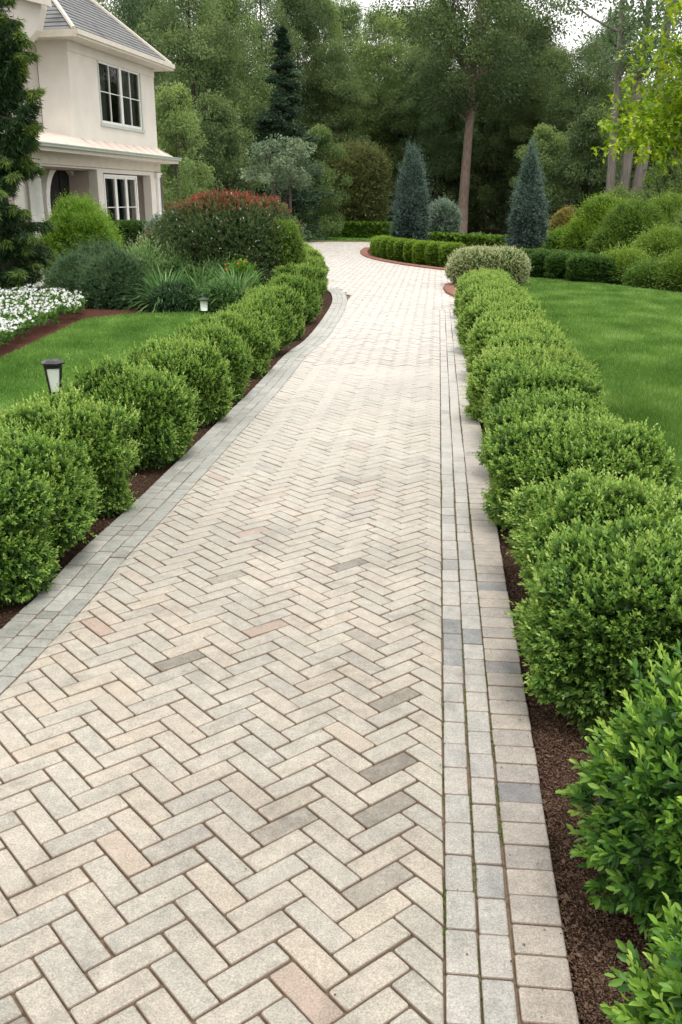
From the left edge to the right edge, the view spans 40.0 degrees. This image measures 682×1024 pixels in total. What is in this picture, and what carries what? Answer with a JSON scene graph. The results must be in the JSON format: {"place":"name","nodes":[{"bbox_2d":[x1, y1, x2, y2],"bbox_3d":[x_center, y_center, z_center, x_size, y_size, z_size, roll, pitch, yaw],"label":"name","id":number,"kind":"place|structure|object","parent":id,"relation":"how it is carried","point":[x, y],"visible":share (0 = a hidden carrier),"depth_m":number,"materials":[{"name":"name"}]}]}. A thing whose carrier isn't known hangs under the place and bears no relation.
{"place":"outdoors","nodes":[
{"label":"outdoors","id":0,"kind":"place"},
{"bbox_2d":[0,310,219,410],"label":"lawn","id":1,"kind":"structure","parent":0,"point":[66,359],"depth_m":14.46,"materials":[{"name":"green plant"}]},
{"bbox_2d":[41,358,64,395],"bbox_3d":[-2.882,-1.105,9.487,0.248,0.897,0.215,1,18,2],"label":"path lantern","id":2,"kind":"object","parent":1,"relation":"on","point":[53,370],"visible":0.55,"depth_m":9.33,"materials":[{"name":"black metal"}]},
{"bbox_2d":[0,316,443,1023],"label":"driveway","id":3,"kind":"structure","parent":0,"point":[296,534],"depth_m":4.26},
{"bbox_2d":[0,295,521,1023],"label":"joint sand","id":4,"kind":"structure","parent":0,"point":[510,925],"depth_m":3.52,"materials":[{"name":"sand"}]},
{"bbox_2d":[0,288,346,694],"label":"driveway border","id":5,"kind":"object","parent":4,"relation":"on","point":[44,618],"visible":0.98,"depth_m":6.97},
{"bbox_2d":[440,309,480,1023],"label":"driveway border","id":6,"kind":"object","parent":4,"relation":"on","point":[463,1006],"visible":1,"depth_m":3.95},
{"bbox_2d":[440,417,503,1022],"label":"joint moss","id":7,"kind":"object","parent":4,"relation":"on","point":[445,913],"visible":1,"depth_m":4.19,"materials":[{"name":"green plant"}]},
{"bbox_2d":[445,310,517,1023],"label":"driveway border","id":8,"kind":"object","parent":4,"relation":"on","point":[498,991],"visible":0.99,"depth_m":3.98,"materials":[{"name":"grey stone"}]},
{"bbox_2d":[450,309,578,1023],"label":"driveway border","id":9,"kind":"object","parent":4,"relation":"on","point":[533,899],"visible":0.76,"depth_m":3.93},
{"bbox_2d":[303,234,369,241],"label":"lawn","id":10,"kind":"structure","parent":0,"point":[339,238],"depth_m":59.50,"materials":[{"name":"green plant"}]},
{"bbox_2d":[220,0,308,197],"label":"woodland tree","id":11,"kind":"object","parent":10,"relation":"on","point":[266,29],"visible":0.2,"depth_m":62.30,"materials":[{"name":"green plant"}]},
{"bbox_2d":[239,98,310,219],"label":"woodland tree","id":12,"kind":"object","parent":10,"relation":"on","point":[255,113],"visible":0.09,"depth_m":55.11,"materials":[{"name":"green plant"}]},
{"bbox_2d":[266,0,334,160],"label":"woodland tree","id":13,"kind":"object","parent":10,"relation":"on","point":[295,7],"visible":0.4,"depth_m":66.97,"materials":[{"name":"green plant"}]},
{"bbox_2d":[294,123,352,239],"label":"woodland tree","id":14,"kind":"object","parent":10,"relation":"on","point":[331,224],"visible":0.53,"depth_m":58.08,"materials":[{"name":"green plant"}]},
{"bbox_2d":[291,0,360,161],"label":"woodland tree","id":15,"kind":"object","parent":10,"relation":"on","point":[332,12],"visible":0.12,"depth_m":69.59,"materials":[{"name":"green plant"}]},
{"bbox_2d":[297,37,372,190],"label":"woodland tree","id":16,"kind":"object","parent":10,"relation":"on","point":[339,103],"visible":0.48,"depth_m":67.19,"materials":[{"name":"green plant"}]},
{"bbox_2d":[315,219,392,237],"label":"long hedge","id":17,"kind":"object","parent":10,"relation":"on","point":[355,229],"visible":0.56,"depth_m":61.60,"materials":[{"name":"green plant"}]},
{"bbox_2d":[321,135,396,230],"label":"rounded tree","id":18,"kind":"object","parent":10,"relation":"on","point":[365,166],"visible":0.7,"depth_m":62.70,"materials":[{"name":"green plant"}]},
{"bbox_2d":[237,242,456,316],"bbox_3d":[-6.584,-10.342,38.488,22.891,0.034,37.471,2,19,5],"label":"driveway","id":19,"kind":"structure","parent":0,"point":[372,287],"depth_m":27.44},
{"bbox_2d":[99,0,681,95],"label":"sky","id":20,"kind":"structure","parent":0,"point":[586,28],"materials":[{"name":"white"}]},
{"bbox_2d":[248,226,681,1023],"bbox_3d":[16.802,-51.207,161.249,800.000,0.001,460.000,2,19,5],"label":"ground","id":21,"kind":"structure","parent":0,"point":[486,230],"depth_m":3.76,"materials":[{"name":"brown soil"}]},
{"bbox_2d":[0,306,149,357],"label":"mulch bed","id":22,"kind":"object","parent":21,"relation":"on","point":[36,333],"visible":0.1,"depth_m":18.79,"materials":[{"name":"brown soil"}]},
{"bbox_2d":[0,0,59,290],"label":"conifer tree","id":23,"kind":"object","parent":22,"relation":"on","point":[23,250],"visible":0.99,"depth_m":22.06,"materials":[{"name":"green plant"}]},
{"bbox_2d":[0,283,87,344],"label":"white flowers","id":24,"kind":"object","parent":22,"relation":"on","point":[4,322],"visible":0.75,"depth_m":19.53,"materials":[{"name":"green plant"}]},
{"bbox_2d":[33,237,92,292],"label":"juniper shrub","id":25,"kind":"object","parent":22,"relation":"on","point":[58,276],"visible":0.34,"depth_m":22.14,"materials":[{"name":"green plant"}]},
{"bbox_2d":[33,189,131,278],"bbox_3d":[-7.175,-7.341,25.964,2.909,3.139,2.742,0,18,0],"label":"shrub","id":26,"kind":"object","parent":22,"relation":"on","point":[77,216],"visible":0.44,"depth_m":25.19,"materials":[{"name":"green plant"}]},
{"bbox_2d":[66,235,153,309],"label":"juniper shrub","id":27,"kind":"object","parent":22,"relation":"on","point":[102,279],"visible":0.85,"depth_m":21.60,"materials":[{"name":"green plant"}]},
{"bbox_2d":[110,218,150,252],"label":"clipped hedge","id":28,"kind":"object","parent":22,"relation":"on","point":[132,226],"visible":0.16,"depth_m":28.59,"materials":[{"name":"green plant"}]},
{"bbox_2d":[121,231,180,291],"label":"leafy plant","id":29,"kind":"object","parent":22,"relation":"on","point":[147,249],"visible":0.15,"depth_m":22.32,"materials":[{"name":"green plant"}]},
{"bbox_2d":[117,260,198,312],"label":"strap leaved plant","id":30,"kind":"object","parent":22,"relation":"on","point":[158,279],"visible":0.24,"depth_m":21.17,"materials":[{"name":"green plant"}]},
{"bbox_2d":[143,276,198,312],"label":"shrub","id":31,"kind":"object","parent":22,"relation":"on","point":[175,294],"visible":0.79,"depth_m":20.79,"materials":[{"name":"green plant"}]},
{"bbox_2d":[153,235,202,281],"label":"leafy plant","id":32,"kind":"object","parent":22,"relation":"on","point":[178,261],"visible":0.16,"depth_m":22.49,"materials":[{"name":"green plant"}]},
{"bbox_2d":[185,271,246,312],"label":"shrub","id":33,"kind":"object","parent":22,"relation":"on","point":[219,292],"visible":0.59,"depth_m":20.59,"materials":[{"name":"green plant"}]},
{"bbox_2d":[0,0,181,285],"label":"house","id":34,"kind":"structure","parent":21,"relation":"on","point":[96,68],"depth_m":30.08,"materials":[{"name":"beige paint"}]},
{"bbox_2d":[97,60,145,132],"bbox_3d":[-7.828,-14.154,31.861,0.850,2.168,3.768,4,19,11],"label":"window","id":35,"kind":"structure","parent":34,"relation":"in","point":[115,83],"depth_m":32.54,"materials":[{"name":"glass"}]},
{"bbox_2d":[103,173,140,238],"bbox_3d":[-7.955,-10.297,32.687,0.850,3.003,3.019,4,19,11],"label":"window","id":36,"kind":"structure","parent":34,"relation":"in","point":[116,186],"depth_m":33.03,"materials":[{"name":"glass"}]},
{"bbox_2d":[109,0,171,130],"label":"woodland tree","id":37,"kind":"object","parent":21,"relation":"on","point":[129,16],"visible":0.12,"depth_m":53.28,"materials":[{"name":"green plant"}]},
{"bbox_2d":[0,291,332,628],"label":"mulch strip","id":38,"kind":"object","parent":21,"relation":"on","point":[326,304],"visible":0.08,"depth_m":8.40,"materials":[{"name":"brown soil"}]},
{"bbox_2d":[0,450,62,607],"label":"boxwood shrub","id":39,"kind":"object","parent":38,"relation":"on","point":[28,561],"visible":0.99,"depth_m":5.66,"materials":[{"name":"green plant"}]},
{"bbox_2d":[0,414,107,559],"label":"boxwood shrub","id":40,"kind":"object","parent":38,"relation":"on","point":[75,492],"visible":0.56,"depth_m":6.27,"materials":[{"name":"green plant"}]},
{"bbox_2d":[0,381,142,517],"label":"boxwood shrub","id":41,"kind":"object","parent":38,"relation":"on","point":[104,432],"visible":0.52,"depth_m":7.20,"materials":[{"name":"green plant"}]},
{"bbox_2d":[48,353,204,469],"bbox_3d":[-2.013,-0.937,8.886,1.416,1.172,1.355,0,16,3],"label":"boxwood shrub","id":42,"kind":"object","parent":38,"relation":"on","point":[163,433],"visible":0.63,"depth_m":8.55,"materials":[{"name":"green plant"}]},
{"bbox_2d":[0,308,328,628],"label":"mulch chips","id":43,"kind":"object","parent":38,"relation":"on","point":[139,470],"visible":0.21,"depth_m":8.68,"materials":[{"name":"brown wood"}]},
{"bbox_2d":[122,332,238,427],"bbox_3d":[-1.800,-1.419,10.403,1.221,1.106,1.182,-17,24,-36],"label":"boxwood shrub","id":44,"kind":"object","parent":38,"relation":"on","point":[204,368],"visible":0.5,"depth_m":10.14,"materials":[{"name":"green plant"}]},
{"bbox_2d":[166,318,254,402],"bbox_3d":[-1.649,-1.856,11.656,1.173,1.104,1.138,5,20,8],"label":"boxwood shrub","id":45,"kind":"object","parent":38,"relation":"on","point":[234,350],"visible":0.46,"depth_m":11.40,"materials":[{"name":"green plant"}]},
{"bbox_2d":[145,182,306,286],"bbox_3d":[-2.894,-6.716,23.677,4.095,3.084,3.814,0,18,0],"label":"photinia shrub","id":46,"kind":"object","parent":38,"relation":"on","point":[224,219],"visible":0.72,"depth_m":22.54,"materials":[{"name":"green plant"}]},
{"bbox_2d":[190,305,281,378],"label":"boxwood shrub","id":47,"kind":"object","parent":38,"relation":"on","point":[254,329],"visible":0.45,"depth_m":13.11,"materials":[{"name":"green plant"}]},
{"bbox_2d":[224,290,297,357],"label":"boxwood shrub","id":48,"kind":"object","parent":38,"relation":"on","point":[283,322],"visible":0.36,"depth_m":14.85,"materials":[{"name":"green plant"}]},
{"bbox_2d":[241,283,307,340],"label":"boxwood shrub","id":49,"kind":"object","parent":38,"relation":"on","point":[294,299],"visible":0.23,"depth_m":16.54,"materials":[{"name":"green plant"}]},
{"bbox_2d":[259,216,312,281],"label":"rounded shrub","id":50,"kind":"object","parent":38,"relation":"on","point":[297,246],"visible":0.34,"depth_m":22.81,"materials":[{"name":"green plant"}]},
{"bbox_2d":[264,272,322,323],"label":"boxwood shrub","id":51,"kind":"object","parent":38,"relation":"on","point":[307,289],"visible":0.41,"depth_m":18.60,"materials":[{"name":"green plant"}]},
{"bbox_2d":[271,259,328,305],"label":"boxwood shrub","id":52,"kind":"object","parent":38,"relation":"on","point":[316,273],"visible":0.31,"depth_m":21.77,"materials":[{"name":"green plant"}]},
{"bbox_2d":[154,80,214,211],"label":"woodland tree","id":53,"kind":"object","parent":21,"relation":"on","point":[168,102],"visible":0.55,"depth_m":42.42,"materials":[{"name":"green plant"}]},
{"bbox_2d":[133,0,262,203],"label":"woodland tree","id":54,"kind":"object","parent":21,"relation":"on","point":[215,64],"visible":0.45,"depth_m":48.08,"materials":[{"name":"green plant"}]},
{"bbox_2d":[173,89,275,244],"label":"woodland tree","id":55,"kind":"object","parent":21,"relation":"on","point":[221,136],"visible":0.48,"depth_m":45.78,"materials":[{"name":"green plant"}]},
{"bbox_2d":[183,0,276,195],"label":"woodland tree","id":56,"kind":"object","parent":21,"relation":"on","point":[230,7],"visible":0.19,"depth_m":55.83,"materials":[{"name":"green plant"}]},
{"bbox_2d":[238,133,324,214],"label":"ornamental tree","id":57,"kind":"object","parent":21,"relation":"on","point":[283,165],"visible":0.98,"depth_m":42.65,"materials":[{"name":"green plant"}]},
{"bbox_2d":[242,26,336,240],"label":"fir tree","id":58,"kind":"object","parent":21,"relation":"on","point":[282,45],"visible":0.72,"depth_m":53.20,"materials":[{"name":"green plant"}]},
{"bbox_2d":[315,0,379,142],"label":"woodland tree","id":59,"kind":"object","parent":21,"relation":"on","point":[349,14],"visible":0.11,"depth_m":74.89,"materials":[{"name":"green plant"}]},
{"bbox_2d":[341,0,419,203],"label":"woodland tree","id":60,"kind":"object","parent":21,"relation":"on","point":[380,28],"visible":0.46,"depth_m":71.75,"materials":[{"name":"green plant"}]},
{"bbox_2d":[375,44,453,213],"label":"woodland tree","id":61,"kind":"object","parent":21,"relation":"on","point":[394,106],"visible":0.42,"depth_m":71.14,"materials":[{"name":"green plant"}]},
{"bbox_2d":[400,41,479,200],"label":"woodland tree","id":62,"kind":"object","parent":21,"relation":"on","point":[438,148],"visible":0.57,"depth_m":69.81,"materials":[{"name":"green plant"}]},
{"bbox_2d":[421,111,494,229],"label":"woodland tree","id":63,"kind":"object","parent":21,"relation":"on","point":[477,139],"visible":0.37,"depth_m":71.21,"materials":[{"name":"green plant"}]},
{"bbox_2d":[468,89,530,232],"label":"woodland tree","id":64,"kind":"object","parent":21,"relation":"on","point":[500,207],"visible":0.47,"depth_m":70.54,"materials":[{"name":"green plant"}]},
{"bbox_2d":[487,15,567,173],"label":"woodland tree","id":65,"kind":"object","parent":21,"relation":"on","point":[541,42],"visible":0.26,"depth_m":66.71,"materials":[{"name":"green plant"}]},
{"bbox_2d":[480,424,656,1023],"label":"mulch strip","id":66,"kind":"object","parent":21,"relation":"on","point":[566,885],"depth_m":3.67,"materials":[{"name":"brown soil"}]},
{"bbox_2d":[454,284,537,326],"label":"boxwood shrub","id":67,"kind":"object","parent":66,"relation":"on","point":[469,295],"visible":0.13,"depth_m":17.11,"materials":[{"name":"green plant"}]},
{"bbox_2d":[453,295,546,353],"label":"boxwood shrub","id":68,"kind":"object","parent":66,"relation":"on","point":[471,314],"visible":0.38,"depth_m":14.82,"materials":[{"name":"green plant"}]},
{"bbox_2d":[470,306,548,331],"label":"boxwood shrub","id":69,"kind":"object","parent":66,"relation":"on","point":[522,315],"visible":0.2,"depth_m":13.71,"materials":[{"name":"green plant"}]},
{"bbox_2d":[459,315,571,372],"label":"boxwood shrub","id":70,"kind":"object","parent":66,"relation":"on","point":[478,336],"visible":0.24,"depth_m":12.57,"materials":[{"name":"green plant"}]},
{"bbox_2d":[479,321,567,355],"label":"boxwood shrub","id":71,"kind":"object","parent":66,"relation":"on","point":[523,335],"visible":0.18,"depth_m":11.36,"materials":[{"name":"green plant"}]},
{"bbox_2d":[459,339,600,423],"bbox_3d":[2.109,-1.414,10.517,1.559,1.014,1.282,0,21,6],"label":"boxwood shrub","id":72,"kind":"object","parent":66,"relation":"on","point":[479,375],"visible":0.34,"depth_m":10.30,"materials":[{"name":"green plant"}]},
{"bbox_2d":[477,356,607,432],"bbox_3d":[2.032,-1.060,9.406,1.313,1.023,1.448,1,18,6],"label":"boxwood shrub","id":73,"kind":"object","parent":66,"relation":"on","point":[507,379],"visible":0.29,"depth_m":9.03,"materials":[{"name":"green plant"}]},
{"bbox_2d":[469,380,625,471],"bbox_3d":[1.855,-0.643,8.226,1.294,0.953,1.244,13,25,37],"label":"boxwood shrub","id":74,"kind":"object","parent":66,"relation":"on","point":[524,405],"visible":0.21,"depth_m":8.10,"materials":[{"name":"green plant"}]},
{"bbox_2d":[480,423,660,1023],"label":"mulch chips","id":75,"kind":"object","parent":66,"relation":"on","point":[579,954],"visible":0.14,"depth_m":3.38,"materials":[{"name":"brown wood"}]},
{"bbox_2d":[475,402,681,531],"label":"boxwood shrub","id":76,"kind":"object","parent":66,"relation":"on","point":[551,443],"visible":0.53,"depth_m":6.68,"materials":[{"name":"green plant"}]},
{"bbox_2d":[498,460,681,594],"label":"boxwood shrub","id":77,"kind":"object","parent":66,"relation":"on","point":[539,513],"visible":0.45,"depth_m":5.46,"materials":[{"name":"green plant"}]},
{"bbox_2d":[503,501,681,742],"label":"boxwood shrub","id":78,"kind":"object","parent":66,"relation":"on","point":[600,607],"visible":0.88,"depth_m":4.26,"materials":[{"name":"green plant"}]},
{"bbox_2d":[555,638,681,944],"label":"broadleaf shrub","id":79,"kind":"object","parent":66,"relation":"on","point":[637,760],"visible":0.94,"depth_m":3.07,"materials":[{"name":"green plant"}]},
{"bbox_2d":[600,892,681,1023],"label":"broadleaf shrub","id":80,"kind":"object","parent":66,"relation":"on","point":[660,1002],"visible":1,"depth_m":2.35,"materials":[{"name":"green plant"}]},
{"bbox_2d":[570,3,654,148],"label":"woodland tree","id":81,"kind":"object","parent":21,"relation":"on","point":[611,39],"visible":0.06,"depth_m":73.41,"materials":[{"name":"green plant"}]},
{"bbox_2d":[519,277,681,489],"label":"lawn","id":82,"kind":"structure","parent":0,"point":[633,391],"depth_m":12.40,"materials":[{"name":"green plant"}]},
{"bbox_2d":[443,243,532,287],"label":"variegated shrub","id":83,"kind":"object","parent":82,"relation":"on","point":[461,261],"visible":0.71,"depth_m":26.37,"materials":[{"name":"green plant"}]},
{"bbox_2d":[590,0,681,196],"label":"overhanging tree","id":84,"kind":"object","parent":82,"relation":"on","point":[646,122],"visible":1,"depth_m":8.76,"materials":[{"name":"green plant"}]},
{"label":"mulch bed","id":85,"kind":"structure","parent":0,"visible":0},
{"bbox_2d":[383,140,434,240],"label":"blue spruce","id":86,"kind":"object","parent":85,"relation":"on","point":[411,218],"visible":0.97,"depth_m":47.02,"materials":[{"name":"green plant"}]},
{"bbox_2d":[426,195,464,232],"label":"silver shrub","id":87,"kind":"object","parent":85,"relation":"on","point":[447,215],"visible":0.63,"depth_m":52.76,"materials":[{"name":"green plant"}]},
{"bbox_2d":[426,230,508,247],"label":"long hedge","id":88,"kind":"object","parent":85,"relation":"on","point":[480,238],"visible":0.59,"depth_m":46.33,"materials":[{"name":"green plant"}]},
{"bbox_2d":[371,0,586,232],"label":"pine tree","id":89,"kind":"object","parent":85,"relation":"on","point":[480,47],"visible":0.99,"depth_m":60.21,"materials":[{"name":"green plant"}]},
{"bbox_2d":[499,137,552,248],"bbox_3d":[7.287,-12.067,36.550,2.141,5.022,2.111,-9,20,-24],"label":"blue spruce","id":90,"kind":"object","parent":85,"relation":"on","point":[527,224],"visible":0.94,"depth_m":36.27,"materials":[{"name":"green plant"}]},
{"bbox_2d":[496,43,589,189],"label":"woodland tree","id":91,"kind":"object","parent":85,"relation":"on","point":[562,59],"visible":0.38,"depth_m":65.18,"materials":[{"name":"green plant"}]},
{"bbox_2d":[509,123,577,236],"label":"woodland tree","id":92,"kind":"object","parent":85,"relation":"on","point":[546,139],"visible":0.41,"depth_m":55.57,"materials":[{"name":"green plant"}]},
{"bbox_2d":[543,250,592,279],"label":"block boxwood","id":93,"kind":"object","parent":85,"relation":"on","point":[554,260],"visible":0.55,"depth_m":29.21,"materials":[{"name":"green plant"}]},
{"bbox_2d":[539,35,632,218],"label":"woodland tree","id":94,"kind":"object","parent":85,"relation":"on","point":[572,101],"visible":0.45,"depth_m":60.02,"materials":[{"name":"green plant"}]},
{"bbox_2d":[547,105,630,214],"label":"woodland tree","id":95,"kind":"object","parent":85,"relation":"on","point":[573,177],"visible":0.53,"depth_m":53.90,"materials":[{"name":"green plant"}]},
{"bbox_2d":[563,252,618,283],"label":"block boxwood","id":96,"kind":"object","parent":85,"relation":"on","point":[582,272],"visible":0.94,"depth_m":28.02,"materials":[{"name":"green plant"}]},
{"bbox_2d":[557,185,629,251],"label":"bank shrub","id":97,"kind":"object","parent":85,"relation":"on","point":[590,214],"visible":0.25,"depth_m":37.59,"materials":[{"name":"green plant"}]},
{"bbox_2d":[542,0,681,194],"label":"three trunk tree","id":98,"kind":"object","parent":85,"relation":"on","point":[644,20],"visible":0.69,"depth_m":42.28,"materials":[{"name":"green plant"}]},
{"bbox_2d":[596,239,656,284],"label":"bank shrub","id":99,"kind":"object","parent":85,"relation":"on","point":[622,256],"visible":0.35,"depth_m":28.16,"materials":[{"name":"green plant"}]},
{"bbox_2d":[579,188,676,253],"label":"bank shrub","id":100,"kind":"object","parent":85,"relation":"on","point":[624,220],"visible":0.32,"depth_m":31.95,"materials":[{"name":"green plant"}]},
{"bbox_2d":[618,252,667,288],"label":"bank shrub","id":101,"kind":"object","parent":85,"relation":"on","point":[637,276],"visible":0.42,"depth_m":26.87,"materials":[{"name":"green plant"}]},
{"bbox_2d":[628,218,681,261],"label":"bank shrub","id":102,"kind":"object","parent":85,"relation":"on","point":[659,240],"visible":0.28,"depth_m":29.30,"materials":[{"name":"green plant"}]},
{"bbox_2d":[632,152,681,203],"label":"bank shrub","id":103,"kind":"object","parent":85,"relation":"on","point":[674,179],"visible":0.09,"depth_m":41.76,"materials":[{"name":"green plant"}]},
{"bbox_2d":[643,183,681,229],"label":"bank shrub","id":104,"kind":"object","parent":85,"relation":"on","point":[669,203],"visible":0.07,"depth_m":34.63,"materials":[{"name":"green plant"}]},
{"bbox_2d":[646,243,681,291],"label":"bank shrub","id":105,"kind":"object","parent":85,"relation":"on","point":[669,276],"visible":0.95,"depth_m":26.09,"materials":[{"name":"green plant"}]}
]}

